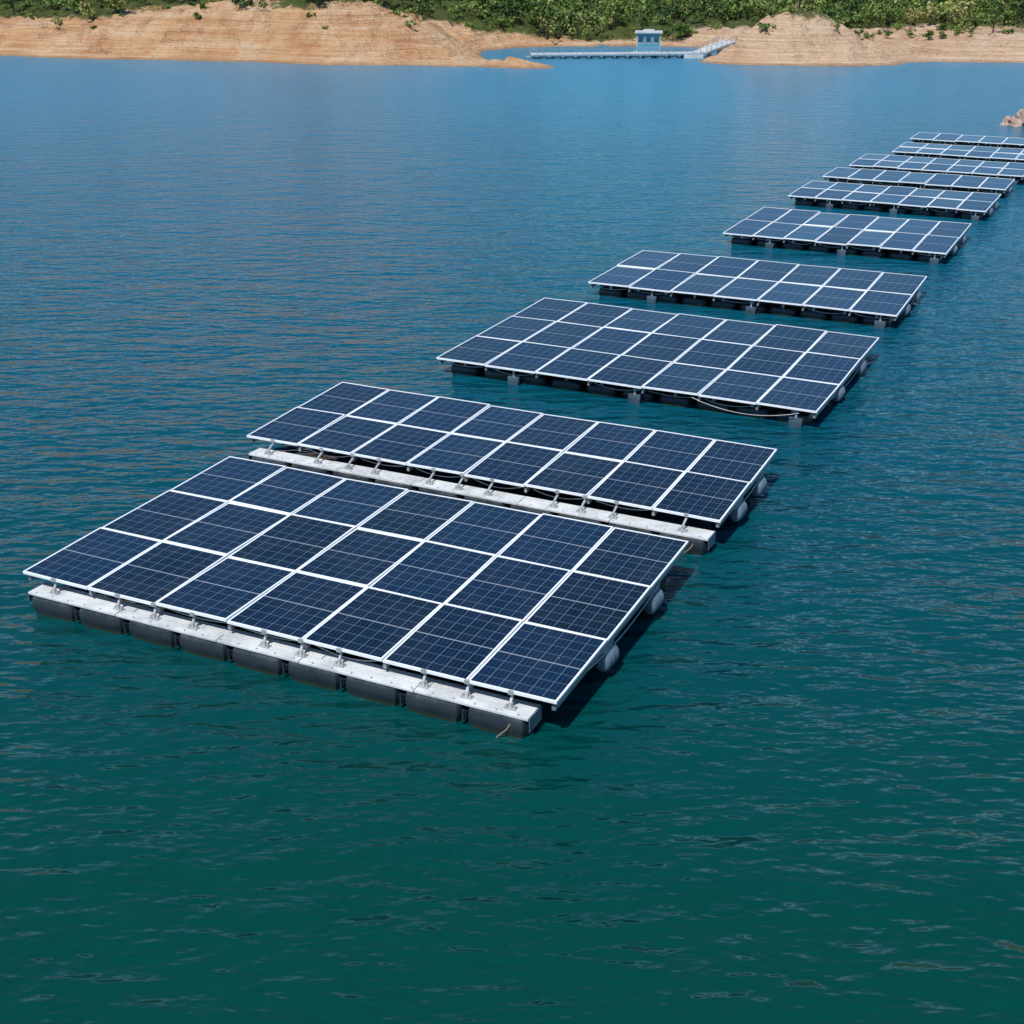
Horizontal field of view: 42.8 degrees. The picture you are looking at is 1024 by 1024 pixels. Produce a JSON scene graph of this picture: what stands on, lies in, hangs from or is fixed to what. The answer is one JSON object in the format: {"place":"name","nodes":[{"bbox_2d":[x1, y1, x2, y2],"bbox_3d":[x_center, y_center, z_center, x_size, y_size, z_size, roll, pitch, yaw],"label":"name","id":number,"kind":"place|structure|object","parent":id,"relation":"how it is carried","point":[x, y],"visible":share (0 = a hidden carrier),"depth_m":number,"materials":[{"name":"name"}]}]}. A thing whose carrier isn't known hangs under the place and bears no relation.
{"place":"outdoors","nodes":[
{"label":"outdoors","id":0,"kind":"place"},
{"bbox_2d":[0,45,1023,1023],"bbox_3d":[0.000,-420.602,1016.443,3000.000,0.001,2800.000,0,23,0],"label":"reservoir water","id":1,"kind":"structure","parent":0,"point":[768,768],"depth_m":17.24,"materials":[{"name":"teal liquid"}]},
{"bbox_2d":[23,456,688,738],"bbox_3d":[-2.092,0.923,17.768,7.890,0.753,4.783,11,25,23],"label":"floating solar array","id":2,"kind":"object","parent":1,"relation":"on","point":[544,607],"visible":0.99,"depth_m":17.03,"materials":[{"name":"blue glass"}]},
{"bbox_2d":[247,382,776,555],"bbox_3d":[-0.180,-0.825,21.907,8.560,0.754,3.392,11,25,24],"label":"floating solar array","id":3,"kind":"object","parent":1,"relation":"on","point":[691,476],"visible":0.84,"depth_m":21.44,"materials":[{"name":"blue glass"}]},
{"bbox_2d":[525,36,736,58],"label":"access bridge","id":4,"kind":"structure","parent":1,"relation":"in","point":[718,47],"depth_m":115.40,"materials":[{"name":"metal"}]},
{"bbox_2d":[634,29,662,51],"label":"intake tower","id":5,"kind":"structure","parent":1,"relation":"in","point":[648,37],"depth_m":118.30,"materials":[{"name":"paint"}]},
{"bbox_2d":[436,298,878,427],"bbox_3d":[3.177,-3.283,27.850,8.134,0.618,5.350,11,25,24],"label":"floating solar array","id":6,"kind":"object","parent":1,"relation":"on","point":[798,377],"visible":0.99,"depth_m":27.15,"materials":[{"name":"blue glass"}]},
{"bbox_2d":[588,250,926,328],"bbox_3d":[6.344,-5.784,33.785,7.924,0.606,4.007,11,25,24],"label":"floating solar array","id":7,"kind":"object","parent":1,"relation":"on","point":[881,300],"visible":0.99,"depth_m":33.19,"materials":[{"name":"blue glass"}]},
{"bbox_2d":[723,207,971,264],"bbox_3d":[10.321,-8.492,40.196,6.722,0.608,4.261,11,25,25],"label":"floating solar array","id":8,"kind":"object","parent":1,"relation":"on","point":[932,242],"visible":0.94,"depth_m":39.56,"materials":[{"name":"blue glass"}]},
{"bbox_2d":[788,181,1000,220],"bbox_3d":[13.412,-10.914,45.939,6.822,0.601,3.041,12,26,25],"label":"floating solar array","id":9,"kind":"object","parent":1,"relation":"on","point":[975,206],"visible":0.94,"depth_m":45.43,"materials":[{"name":"blue glass"}]},
{"bbox_2d":[823,167,1014,196],"bbox_3d":[15.366,-12.450,49.598,6.822,0.584,2.126,12,26,25],"label":"floating solar array","id":10,"kind":"object","parent":1,"relation":"on","point":[949,182],"visible":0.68,"depth_m":49.31,"materials":[{"name":"blue glass"}]},
{"bbox_2d":[849,154,1023,184],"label":"floating solar array","id":11,"kind":"object","parent":1,"relation":"on","point":[1013,170],"visible":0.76,"depth_m":52.52,"materials":[{"name":"blue glass"}]},
{"bbox_2d":[892,142,1023,162],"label":"floating solar array","id":12,"kind":"object","parent":1,"relation":"on","point":[982,153],"visible":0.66,"depth_m":56.38,"materials":[{"name":"blue glass"}]},
{"bbox_2d":[910,132,1023,148],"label":"floating solar array","id":13,"kind":"object","parent":1,"relation":"on","point":[962,139],"visible":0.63,"depth_m":60.35,"materials":[{"name":"blue glass"}]},
{"bbox_2d":[1000,109,1023,126],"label":"rock outcrop","id":14,"kind":"object","parent":1,"relation":"in","point":[1016,121],"visible":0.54,"depth_m":68.13,"materials":[{"name":"beige stone"}]},
{"bbox_2d":[0,0,1023,68],"bbox_3d":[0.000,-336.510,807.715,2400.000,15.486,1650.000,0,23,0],"label":"reservoir bank hills","id":15,"kind":"structure","parent":0,"point":[362,32],"depth_m":115.68,"materials":[{"name":"beige soil"}]},
{"bbox_2d":[2,0,1023,39],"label":"hillside trees","id":16,"kind":"object","parent":15,"relation":"on","point":[563,12],"visible":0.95,"depth_m":133.38,"materials":[{"name":"green plant"}]},
{"bbox_2d":[26,0,1013,39],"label":"bank scrub","id":17,"kind":"object","parent":15,"relation":"on","point":[866,35],"visible":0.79,"depth_m":120.56,"materials":[{"name":"green plant"}]}
]}

